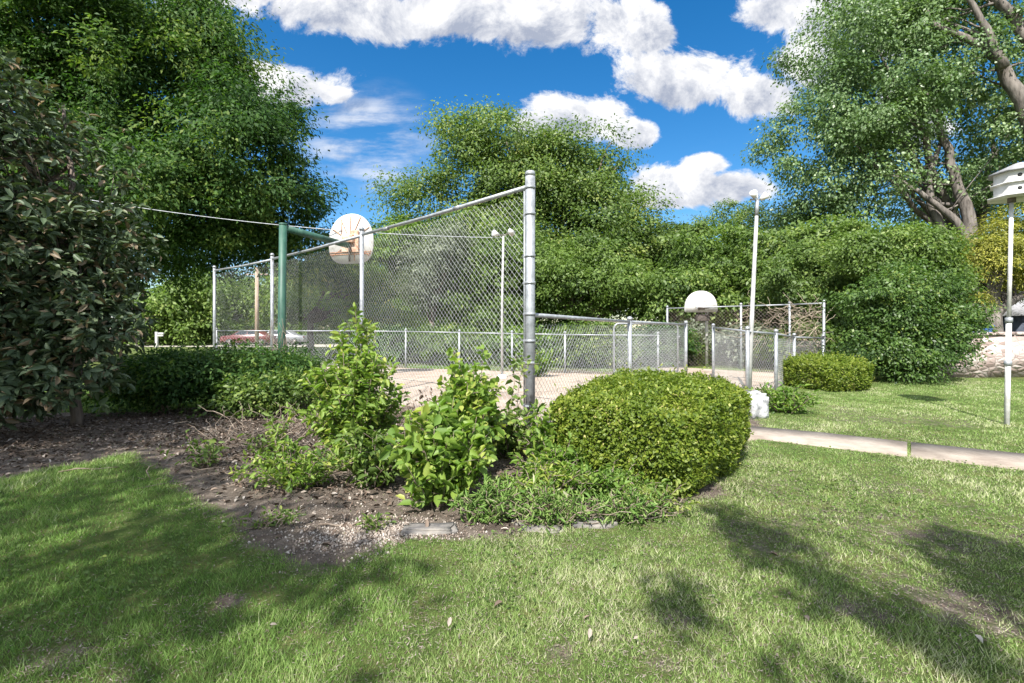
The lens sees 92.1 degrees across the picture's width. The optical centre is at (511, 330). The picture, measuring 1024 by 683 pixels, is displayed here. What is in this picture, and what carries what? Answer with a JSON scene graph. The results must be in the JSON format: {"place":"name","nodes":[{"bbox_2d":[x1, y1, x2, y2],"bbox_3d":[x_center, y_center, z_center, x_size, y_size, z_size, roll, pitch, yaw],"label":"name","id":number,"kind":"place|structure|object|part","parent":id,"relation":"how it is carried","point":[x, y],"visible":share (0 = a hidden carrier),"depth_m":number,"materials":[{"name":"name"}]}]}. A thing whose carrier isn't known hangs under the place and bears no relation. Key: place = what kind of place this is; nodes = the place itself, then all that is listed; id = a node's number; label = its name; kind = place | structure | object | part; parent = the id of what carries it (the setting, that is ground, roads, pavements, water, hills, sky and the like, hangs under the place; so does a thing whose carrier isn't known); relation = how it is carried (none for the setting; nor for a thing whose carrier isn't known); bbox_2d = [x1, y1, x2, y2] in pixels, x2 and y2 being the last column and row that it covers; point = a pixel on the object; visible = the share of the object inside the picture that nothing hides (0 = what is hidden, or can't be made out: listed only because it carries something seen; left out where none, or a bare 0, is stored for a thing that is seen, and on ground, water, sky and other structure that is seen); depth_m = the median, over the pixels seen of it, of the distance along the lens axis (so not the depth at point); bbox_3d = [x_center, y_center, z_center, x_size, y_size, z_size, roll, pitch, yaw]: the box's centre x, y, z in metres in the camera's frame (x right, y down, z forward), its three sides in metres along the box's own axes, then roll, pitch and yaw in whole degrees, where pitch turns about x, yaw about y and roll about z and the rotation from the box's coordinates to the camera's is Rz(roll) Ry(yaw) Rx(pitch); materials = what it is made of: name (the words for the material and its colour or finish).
{"place":"outdoors","nodes":[
{"label":"outdoors","id":0,"kind":"place"},
{"bbox_2d":[155,332,163,347],"bbox_3d":[-28.529,0.800,40.000,0.660,1.300,0.200,0,0,0],"label":"mailbox","id":1,"kind":"object","parent":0,"point":[157,334],"visible":0.92,"depth_m":39.92,"materials":[{"name":"white paint"}]},
{"bbox_2d":[127,344,337,346],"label":"road","id":2,"kind":"structure","parent":0,"point":[317,345],"depth_m":44.59,"materials":[{"name":"grey asphalt"}]},
{"bbox_2d":[220,331,277,345],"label":"parked car","id":3,"kind":"object","parent":2,"relation":"on","point":[247,335],"visible":0.51,"depth_m":42.67,"materials":[{"name":"red paint"}]},
{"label":"side window","id":4,"kind":"part","parent":3,"relation":"part of","materials":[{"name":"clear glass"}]},
{"bbox_2d":[265,331,306,344],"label":"parked car","id":5,"kind":"object","parent":2,"relation":"on","point":[294,334],"visible":0.27,"depth_m":45.23,"materials":[{"name":"silver metal"}]},
{"bbox_2d":[211,486,507,573],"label":"gravel","id":6,"kind":"structure","parent":0,"point":[396,530],"depth_m":3.39,"materials":[{"name":"beige gravel"}]},
{"bbox_2d":[0,332,1023,682],"bbox_3d":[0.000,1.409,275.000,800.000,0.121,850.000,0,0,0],"label":"ground","id":7,"kind":"structure","parent":0,"point":[750,518],"depth_m":2.95,"materials":[{"name":"green plant"}]},
{"bbox_2d":[0,47,168,429],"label":"magnolia tree","id":8,"kind":"object","parent":7,"relation":"on","point":[59,336],"visible":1,"depth_m":6.53,"materials":[{"name":"green plant"}]},
{"bbox_2d":[59,466,119,471],"bbox_3d":[-4.215,1.385,4.932,0.502,0.035,0.035,0,0,-16],"label":"stick","id":9,"kind":"object","parent":7,"relation":"on","point":[86,468],"visible":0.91,"depth_m":4.93,"materials":[{"name":"brown wood"}]},
{"bbox_2d":[67,335,254,416],"bbox_3d":[-6.106,0.769,8.573,3.274,1.377,2.424,0,0,38],"label":"viburnum shrub","id":10,"kind":"object","parent":7,"relation":"on","point":[153,375],"visible":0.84,"depth_m":8.12,"materials":[{"name":"green plant"}]},
{"bbox_2d":[1,450,346,517],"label":"twig heap","id":11,"kind":"object","parent":7,"relation":"on","point":[207,475],"visible":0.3,"depth_m":4.67,"materials":[{"name":"brown wood"}]},
{"bbox_2d":[0,0,355,361],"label":"shade tree","id":12,"kind":"object","parent":7,"relation":"on","point":[193,44],"visible":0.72,"depth_m":19.36,"materials":[{"name":"green plant"}]},
{"bbox_2d":[111,263,254,345],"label":"roadside tree","id":13,"kind":"object","parent":7,"relation":"on","point":[185,319],"visible":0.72,"depth_m":44.48,"materials":[{"name":"green plant"}]},
{"bbox_2d":[156,429,228,466],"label":"weed clump","id":14,"kind":"object","parent":7,"relation":"on","point":[211,446],"visible":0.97,"depth_m":5.07,"materials":[{"name":"green plant"}]},
{"bbox_2d":[132,401,318,453],"bbox_3d":[-2.840,1.180,6.185,2.590,0.506,2.109,0,0,0],"label":"twig heap","id":15,"kind":"object","parent":7,"relation":"on","point":[263,432],"visible":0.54,"depth_m":6.18,"materials":[{"name":"brown wood"}]},
{"bbox_2d":[196,271,276,342],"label":"roadside tree","id":16,"kind":"object","parent":7,"relation":"on","point":[241,307],"visible":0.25,"depth_m":54.41,"materials":[{"name":"green plant"}]},
{"bbox_2d":[179,364,317,418],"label":"viburnum shrub","id":17,"kind":"object","parent":7,"relation":"on","point":[269,400],"visible":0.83,"depth_m":7.97,"materials":[{"name":"green plant"}]},
{"bbox_2d":[169,331,331,413],"bbox_3d":[-4.712,0.736,8.958,2.924,1.445,2.675,0,0,0],"label":"viburnum shrub","id":18,"kind":"object","parent":7,"relation":"on","point":[257,361],"visible":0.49,"depth_m":8.69,"materials":[{"name":"green plant"}]},
{"bbox_2d":[246,269,267,346],"bbox_3d":[-20.654,-1.700,40.000,1.800,6.800,0.340,0,0,0],"label":"wooden pole","id":19,"kind":"object","parent":7,"relation":"on","point":[256,306],"visible":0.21,"depth_m":39.88,"materials":[{"name":"brown wood"}]},
{"bbox_2d":[223,498,306,528],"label":"weed clump","id":20,"kind":"object","parent":7,"relation":"on","point":[274,519],"visible":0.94,"depth_m":3.54,"materials":[{"name":"green plant"}]},
{"bbox_2d":[230,410,299,455],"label":"weed clump","id":21,"kind":"object","parent":7,"relation":"on","point":[270,431],"visible":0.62,"depth_m":5.53,"materials":[{"name":"green plant"}]},
{"bbox_2d":[262,318,292,354],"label":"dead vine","id":22,"kind":"object","parent":7,"relation":"on","point":[278,338],"visible":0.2,"depth_m":11.70,"materials":[{"name":"brown plant"}]},
{"bbox_2d":[248,283,332,327],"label":"backdrop tree","id":23,"kind":"object","parent":7,"relation":"on","point":[277,317],"depth_m":60.37,"materials":[{"name":"green plant"}]},
{"bbox_2d":[235,255,352,343],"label":"roadside tree","id":24,"kind":"object","parent":7,"relation":"on","point":[296,322],"visible":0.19,"depth_m":50.23,"materials":[{"name":"green plant"}]},
{"bbox_2d":[228,424,372,492],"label":"weed clump","id":25,"kind":"object","parent":7,"relation":"on","point":[290,474],"visible":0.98,"depth_m":4.41,"materials":[{"name":"green plant"}]},
{"bbox_2d":[278,214,373,354],"bbox_3d":[-5.166,-0.808,13.379,1.303,5.015,2.866,0,0,39],"label":"basketball hoop","id":26,"kind":"object","parent":7,"relation":"on","point":[349,225],"visible":0.81,"depth_m":13.90,"materials":[{"name":"green paint"}]},
{"bbox_2d":[318,519,374,525],"bbox_3d":[-1.192,1.408,3.598,0.421,0.035,0.023,0,0,-9],"label":"stick","id":27,"kind":"object","parent":7,"relation":"on","point":[319,524],"visible":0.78,"depth_m":3.58,"materials":[{"name":"beige wood"}]},
{"bbox_2d":[284,302,411,466],"bbox_3d":[-1.739,0.567,5.200,1.300,1.754,1.066,0,0,0],"label":"shrub","id":28,"kind":"object","parent":7,"relation":"on","point":[345,392],"visible":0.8,"depth_m":5.10,"materials":[{"name":"green plant"}]},
{"bbox_2d":[313,418,399,489],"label":"weed clump","id":29,"kind":"object","parent":7,"relation":"on","point":[372,470],"visible":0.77,"depth_m":4.45,"materials":[{"name":"green plant"}]},
{"bbox_2d":[276,211,444,353],"bbox_3d":[-8.704,-2.788,29.776,10.103,8.675,7.861,0,0,-20],"label":"broadleaf tree","id":30,"kind":"object","parent":7,"relation":"on","point":[343,285],"visible":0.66,"depth_m":28.58,"materials":[{"name":"green plant"}]},
{"bbox_2d":[212,170,535,432],"bbox_3d":[-4.803,-0.250,11.761,14.310,3.900,0.451,0,0,44],"label":"tall fence","id":31,"kind":"object","parent":7,"relation":"on","point":[529,255],"visible":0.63,"depth_m":8.00,"materials":[{"name":"metal"}]},
{"bbox_2d":[355,511,401,532],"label":"weed clump","id":32,"kind":"object","parent":7,"relation":"on","point":[369,522],"visible":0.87,"depth_m":3.49,"materials":[{"name":"green plant"}]},
{"bbox_2d":[322,322,439,362],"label":"understory shrub","id":33,"kind":"object","parent":7,"relation":"on","point":[388,348],"visible":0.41,"depth_m":20.84,"materials":[{"name":"green plant"}]},
{"bbox_2d":[321,316,440,335],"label":"backdrop tree","id":34,"kind":"object","parent":7,"relation":"on","point":[343,328],"visible":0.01,"depth_m":57.70,"materials":[{"name":"green plant"}]},
{"bbox_2d":[335,265,489,344],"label":"backdrop tree","id":35,"kind":"object","parent":7,"relation":"on","point":[425,323],"visible":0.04,"depth_m":44.78,"materials":[{"name":"green plant"}]},
{"bbox_2d":[396,387,438,429],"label":"weed clump","id":36,"kind":"object","parent":7,"relation":"on","point":[421,397],"visible":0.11,"depth_m":6.46,"materials":[{"name":"brown plant"}]},
{"bbox_2d":[401,522,457,534],"bbox_3d":[-0.588,1.423,3.462,0.426,0.106,0.182,0,0,-3],"label":"edging stone","id":37,"kind":"object","parent":7,"relation":"on","point":[449,528],"visible":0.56,"depth_m":3.43,"materials":[{"name":"grey stone"}]},
{"bbox_2d":[382,218,486,360],"bbox_3d":[-3.572,-1.798,23.012,4.060,6.696,4.248,0,0,36],"label":"olive tree","id":38,"kind":"object","parent":7,"relation":"on","point":[429,253],"visible":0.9,"depth_m":22.61,"materials":[{"name":"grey plant"}]},
{"bbox_2d":[216,328,658,372],"bbox_3d":[-3.731,0.800,18.214,17.568,1.800,0.674,0,0,16],"label":"fence","id":39,"kind":"object","parent":7,"relation":"on","point":[459,339],"visible":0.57,"depth_m":17.77,"materials":[{"name":"metal"}]},
{"bbox_2d":[378,393,504,508],"bbox_3d":[-0.584,0.991,4.027,0.957,0.941,0.822,0,0,11],"label":"leafy shrub","id":40,"kind":"object","parent":7,"relation":"on","point":[438,456],"visible":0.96,"depth_m":3.91,"materials":[{"name":"green plant"}]},
{"bbox_2d":[403,319,498,365],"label":"understory shrub","id":41,"kind":"object","parent":7,"relation":"on","point":[442,338],"visible":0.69,"depth_m":19.93,"materials":[{"name":"green plant"}]},
{"bbox_2d":[419,344,517,473],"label":"vine shrub","id":42,"kind":"object","parent":7,"relation":"on","point":[475,394],"visible":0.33,"depth_m":4.70,"materials":[{"name":"green plant"}]},
{"bbox_2d":[392,210,567,357],"bbox_3d":[-1.519,-2.186,25.054,8.934,7.472,6.454,0,0,0],"label":"broadleaf tree","id":43,"kind":"object","parent":7,"relation":"on","point":[462,293],"visible":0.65,"depth_m":23.72,"materials":[{"name":"green plant"}]},
{"bbox_2d":[438,472,531,524],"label":"weed clump","id":44,"kind":"object","parent":7,"relation":"on","point":[483,506],"visible":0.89,"depth_m":3.65,"materials":[{"name":"green leaf"},{"name":"twig"}]},
{"bbox_2d":[0,408,1021,636],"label":"clover","id":45,"kind":"object","parent":7,"relation":"on","point":[466,560],"visible":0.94,"depth_m":3.12,"materials":[{"name":"green plant"}]},
{"bbox_2d":[0,365,1023,682],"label":"grass","id":46,"kind":"structure","parent":7,"relation":"on","point":[282,621],"depth_m":2.72,"materials":[{"name":"green plant"}]},
{"bbox_2d":[0,414,1023,682],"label":"thatch","id":47,"kind":"object","parent":7,"relation":"on","point":[562,662],"visible":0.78,"depth_m":2.52,"materials":[{"name":"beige plant"}]},
{"bbox_2d":[0,396,1023,645],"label":"leaf litter","id":48,"kind":"object","parent":7,"relation":"on","point":[24,428],"visible":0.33,"depth_m":6.20,"materials":[{"name":"brown plant"}]},
{"bbox_2d":[476,351,548,413],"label":"vine sprig","id":49,"kind":"object","parent":7,"relation":"on","point":[510,390],"visible":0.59,"depth_m":6.22,"materials":[{"name":"green plant"}]},
{"bbox_2d":[349,94,683,332],"bbox_3d":[0.815,-6.533,31.420,19.917,16.166,14.790,0,0,22],"label":"elm tree","id":50,"kind":"object","parent":7,"relation":"on","point":[573,190],"visible":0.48,"depth_m":29.29,"materials":[{"name":"green plant"}]},
{"bbox_2d":[511,518,522,524],"bbox_3d":[0.043,1.430,3.621,0.093,0.074,0.080,0,0,-23],"label":"edging stone","id":51,"kind":"object","parent":7,"relation":"on","point":[514,520],"visible":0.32,"depth_m":3.60,"materials":[{"name":"grey stone"}]},
{"bbox_2d":[491,398,547,457],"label":"weed clump","id":52,"kind":"object","parent":7,"relation":"on","point":[512,443],"visible":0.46,"depth_m":5.29,"materials":[{"name":"green plant"}]},
{"bbox_2d":[475,321,569,367],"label":"understory shrub","id":53,"kind":"object","parent":7,"relation":"on","point":[518,346],"visible":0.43,"depth_m":18.55,"materials":[{"name":"green plant"}]},
{"bbox_2d":[466,318,608,342],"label":"backdrop tree","id":54,"kind":"object","parent":7,"relation":"on","point":[553,325],"visible":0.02,"depth_m":47.83,"materials":[{"name":"green plant"}]},
{"bbox_2d":[476,454,599,508],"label":"weed clump","id":55,"kind":"object","parent":7,"relation":"on","point":[536,469],"visible":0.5,"depth_m":3.92,"materials":[{"name":"green plant"}]},
{"bbox_2d":[521,523,563,533],"bbox_3d":[0.218,1.419,3.493,0.331,0.065,0.173,0,0,6],"label":"edging stone","id":56,"kind":"object","parent":7,"relation":"on","point":[534,527],"visible":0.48,"depth_m":3.46,"materials":[{"name":"grey stone"}]},
{"bbox_2d":[507,431,605,489],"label":"weed clump","id":57,"kind":"object","parent":7,"relation":"on","point":[556,453],"visible":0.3,"depth_m":4.31,"materials":[{"name":"green plant"}]},
{"bbox_2d":[512,400,602,465],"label":"weed clump","id":58,"kind":"object","parent":7,"relation":"on","point":[545,427],"visible":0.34,"depth_m":4.66,"materials":[{"name":"green plant"}]},
{"bbox_2d":[321,366,803,426],"bbox_3d":[-0.011,1.406,16.125,12.602,0.001,17.817,0,0,-44],"label":"court","id":59,"kind":"object","parent":7,"relation":"on","point":[502,398],"visible":0.17,"depth_m":13.51,"materials":[{"name":"beige concrete"}]},
{"bbox_2d":[491,229,514,377],"bbox_3d":[-0.253,-0.692,14.560,0.711,4.585,0.300,0,0,0],"label":"court lamp","id":60,"kind":"object","parent":59,"relation":"on","point":[496,234],"visible":0.87,"depth_m":14.53,"materials":[{"name":"metal"}]},
{"bbox_2d":[516,348,555,376],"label":"weed clump","id":61,"kind":"object","parent":59,"relation":"on","point":[541,367],"visible":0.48,"depth_m":14.79,"materials":[{"name":"green plant"}]},
{"bbox_2d":[494,474,631,534],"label":"weed clump","id":62,"kind":"object","parent":7,"relation":"on","point":[547,510],"visible":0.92,"depth_m":3.54,"materials":[{"name":"green leaf"},{"name":"twig"}]},
{"bbox_2d":[588,628,591,637],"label":"fallen leaf","id":63,"kind":"object","parent":7,"relation":"on","point":[589,632],"visible":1,"depth_m":2.19,"materials":[{"name":"beige plant"}]},
{"bbox_2d":[572,513,617,528],"bbox_3d":[0.582,1.421,3.599,0.348,0.110,0.221,0,0,-9],"label":"edging stone","id":64,"kind":"object","parent":7,"relation":"on","point":[578,524],"visible":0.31,"depth_m":3.52,"materials":[{"name":"grey stone"}]},
{"bbox_2d":[545,311,646,367],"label":"understory shrub","id":65,"kind":"object","parent":7,"relation":"on","point":[587,338],"visible":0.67,"depth_m":18.02,"materials":[{"name":"green plant"}]},
{"bbox_2d":[536,455,669,504],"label":"weed clump","id":66,"kind":"object","parent":7,"relation":"on","point":[612,476],"visible":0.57,"depth_m":3.96,"materials":[{"name":"green plant"}]},
{"bbox_2d":[500,230,715,340],"bbox_3d":[4.284,-1.704,24.124,10.144,6.508,6.626,0,0,0],"label":"broadleaf tree","id":67,"kind":"object","parent":7,"relation":"on","point":[574,283],"visible":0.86,"depth_m":22.93,"materials":[{"name":"green plant"}]},
{"bbox_2d":[535,313,687,424],"bbox_3d":[2.785,0.700,11.046,0.165,2.000,9.890,0,0,31],"label":"fence","id":68,"kind":"object","parent":7,"relation":"on","point":[629,322],"visible":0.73,"depth_m":9.94,"materials":[{"name":"metal"}]},
{"bbox_2d":[613,323,679,372],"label":"gate","id":69,"kind":"structure","parent":68,"relation":"attached to","point":[646,345],"depth_m":15.23,"materials":[{"name":"metal"}]},
{"bbox_2d":[565,477,690,529],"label":"weed clump","id":70,"kind":"object","parent":7,"relation":"on","point":[625,506],"visible":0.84,"depth_m":3.60,"materials":[{"name":"green plant"}]},
{"bbox_2d":[543,363,753,498],"bbox_3d":[1.488,0.925,5.166,1.757,1.106,2.445,0,0,37],"label":"boxwood hedge","id":71,"kind":"object","parent":7,"relation":"on","point":[700,420],"visible":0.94,"depth_m":4.36,"materials":[{"name":"green plant"}]},
{"bbox_2d":[617,475,700,517],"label":"weed clump","id":72,"kind":"object","parent":7,"relation":"on","point":[676,507],"visible":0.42,"depth_m":3.79,"materials":[{"name":"green plant"}]},
{"bbox_2d":[619,320,707,366],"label":"understory shrub","id":73,"kind":"object","parent":7,"relation":"on","point":[691,343],"visible":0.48,"depth_m":18.69,"materials":[{"name":"green plant"}]},
{"bbox_2d":[610,219,750,319],"bbox_3d":[9.963,-2.864,32.345,12.201,8.829,7.683,0,0,0],"label":"broadleaf tree","id":74,"kind":"object","parent":7,"relation":"on","point":[677,226],"visible":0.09,"depth_m":30.38,"materials":[{"name":"green plant"}]},
{"bbox_2d":[603,217,785,333],"bbox_3d":[9.758,-2.106,24.468,10.969,7.312,8.257,0,0,0],"label":"broadleaf tree","id":75,"kind":"object","parent":7,"relation":"on","point":[712,270],"visible":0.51,"depth_m":22.59,"materials":[{"name":"green plant"}]},
{"bbox_2d":[684,291,717,365],"bbox_3d":[7.283,0.055,18.725,1.198,3.090,0.862,0,0,-26],"label":"basketball hoop","id":76,"kind":"object","parent":7,"relation":"on","point":[701,301],"visible":0.94,"depth_m":18.77,"materials":[{"name":"white paint"}]},
{"bbox_2d":[680,333,722,365],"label":"understory shrub","id":77,"kind":"object","parent":7,"relation":"on","point":[698,360],"visible":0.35,"depth_m":19.76,"materials":[{"name":"green plant"}]},
{"bbox_2d":[668,316,747,360],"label":"understory shrub","id":78,"kind":"object","parent":7,"relation":"on","point":[693,324],"visible":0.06,"depth_m":21.70,"materials":[{"name":"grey plant"}]},
{"bbox_2d":[697,320,791,366],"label":"understory shrub","id":79,"kind":"object","parent":7,"relation":"on","point":[763,329],"visible":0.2,"depth_m":19.11,"materials":[{"name":"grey plant"}]},
{"bbox_2d":[666,300,824,368],"bbox_3d":[8.211,0.355,17.733,0.761,2.690,5.436,0,0,-45],"label":"fence","id":80,"kind":"object","parent":7,"relation":"on","point":[741,305],"visible":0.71,"depth_m":17.50,"materials":[{"name":"metal"}]},
{"bbox_2d":[715,291,835,354],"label":"dead vine","id":81,"kind":"object","parent":80,"relation":"attached to","point":[800,326],"visible":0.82,"depth_m":16.50,"materials":[{"name":"brown plant"}]},
{"bbox_2d":[686,196,824,291],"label":"broadleaf tree","id":82,"kind":"object","parent":7,"relation":"on","point":[742,214],"visible":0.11,"depth_m":33.32,"materials":[{"name":"green plant"}]},
{"bbox_2d":[747,390,768,418],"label":"concrete block","id":83,"kind":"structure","parent":7,"relation":"on","point":[759,403],"depth_m":7.83,"materials":[{"name":"white concrete"}]},
{"bbox_2d":[749,190,768,390],"bbox_3d":[5.485,-0.714,11.014,0.490,4.831,0.220,0,0,0],"label":"floodlight pole","id":84,"kind":"object","parent":7,"relation":"on","point":[753,194],"visible":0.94,"depth_m":11.03,"materials":[{"name":"metal"}]},
{"bbox_2d":[711,323,824,390],"bbox_3d":[6.744,0.750,13.846,2.292,1.900,6.413,0,0,43],"label":"fence","id":85,"kind":"object","parent":7,"relation":"on","point":[747,331],"visible":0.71,"depth_m":12.00,"materials":[{"name":"metal"}]},
{"bbox_2d":[748,381,824,414],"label":"ground cover","id":86,"kind":"object","parent":7,"relation":"on","point":[781,402],"visible":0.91,"depth_m":8.30,"materials":[{"name":"green plant"}]},
{"bbox_2d":[646,214,929,326],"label":"backdrop tree","id":87,"kind":"object","parent":7,"relation":"on","point":[880,233],"depth_m":43.77,"materials":[{"name":"green plant"}]},
{"bbox_2d":[753,310,851,363],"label":"understory shrub","id":88,"kind":"object","parent":7,"relation":"on","point":[828,326],"visible":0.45,"depth_m":17.19,"materials":[{"name":"green plant"}]},
{"bbox_2d":[749,216,873,345],"bbox_3d":[11.834,-1.350,18.471,5.769,5.800,4.532,0,0,0],"label":"shrub","id":89,"kind":"object","parent":7,"relation":"on","point":[803,281],"visible":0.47,"depth_m":17.95,"materials":[{"name":"green plant"}]},
{"bbox_2d":[778,348,875,391],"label":"boxwood hedge","id":90,"kind":"object","parent":7,"relation":"on","point":[828,372],"visible":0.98,"depth_m":11.61,"materials":[{"name":"green plant"}]},
{"bbox_2d":[806,253,1006,385],"bbox_3d":[10.803,-0.271,13.622,4.936,3.641,3.744,0,0,0],"label":"shrub","id":91,"kind":"object","parent":7,"relation":"on","point":[901,333],"visible":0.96,"depth_m":12.98,"materials":[{"name":"green plant"}]},
{"bbox_2d":[908,332,1023,377],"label":"stone wall","id":92,"kind":"structure","parent":7,"relation":"on","point":[993,367],"depth_m":14.71,"materials":[{"name":"beige stone"}]},
{"bbox_2d":[987,162,1023,424],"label":"birdhouse","id":93,"kind":"object","parent":7,"relation":"on","point":[1007,187],"visible":0.98,"depth_m":7.33,"materials":[{"name":"white paint"}]},
{"bbox_3d":[-12.955,-1.181,13.492,0.240,5.762,0.255,0,0,0],"label":"utility pole","id":94,"kind":"object","parent":7,"relation":"on","visible":0},
{"bbox_2d":[92,200,501,237],"bbox_3d":[-6.625,-3.258,13.980,12.715,1.091,0.021,0,0,-5],"label":"overhead wire","id":95,"kind":"object","parent":94,"relation":"attached to","point":[305,227],"visible":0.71,"depth_m":14.02,"materials":[{"name":"metal"}]},
{"bbox_2d":[2,0,1023,329],"label":"sky","id":96,"kind":"structure","parent":0,"point":[687,77],"materials":[{"name":"blue"}]},
{"bbox_2d":[748,426,1023,469],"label":"path","id":97,"kind":"structure","parent":0,"point":[993,458],"depth_m":5.87,"materials":[{"name":"concrete"}]},
{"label":"terrace","id":98,"kind":"structure","parent":0,"visible":0},
{"bbox_2d":[707,209,908,328],"bbox_3d":[13.225,-1.871,22.089,8.066,6.841,6.230,0,0,0],"label":"broadleaf tree","id":99,"kind":"object","parent":98,"relation":"on","point":[822,228],"visible":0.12,"depth_m":21.28,"materials":[{"name":"green plant"}]},
{"bbox_2d":[739,0,1023,309],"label":"cottonwood tree","id":100,"kind":"object","parent":98,"relation":"on","point":[864,137],"visible":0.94,"depth_m":24.95,"materials":[{"name":"green plant"}]},
{"bbox_2d":[812,217,995,314],"bbox_3d":[12.568,-1.045,15.976,5.144,5.190,3.639,0,0,0],"label":"shrub","id":101,"kind":"object","parent":98,"relation":"on","point":[858,253],"visible":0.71,"depth_m":15.30,"materials":[{"name":"green plant"}]},
{"bbox_2d":[957,203,1023,331],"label":"juniper tree","id":102,"kind":"object","parent":98,"relation":"on","point":[991,252],"visible":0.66,"depth_m":17.16,"materials":[{"name":"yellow plant"}]},
{"bbox_2d":[970,300,1023,331],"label":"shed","id":103,"kind":"structure","parent":98,"relation":"on","point":[1017,312],"depth_m":20.03,"materials":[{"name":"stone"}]}
]}

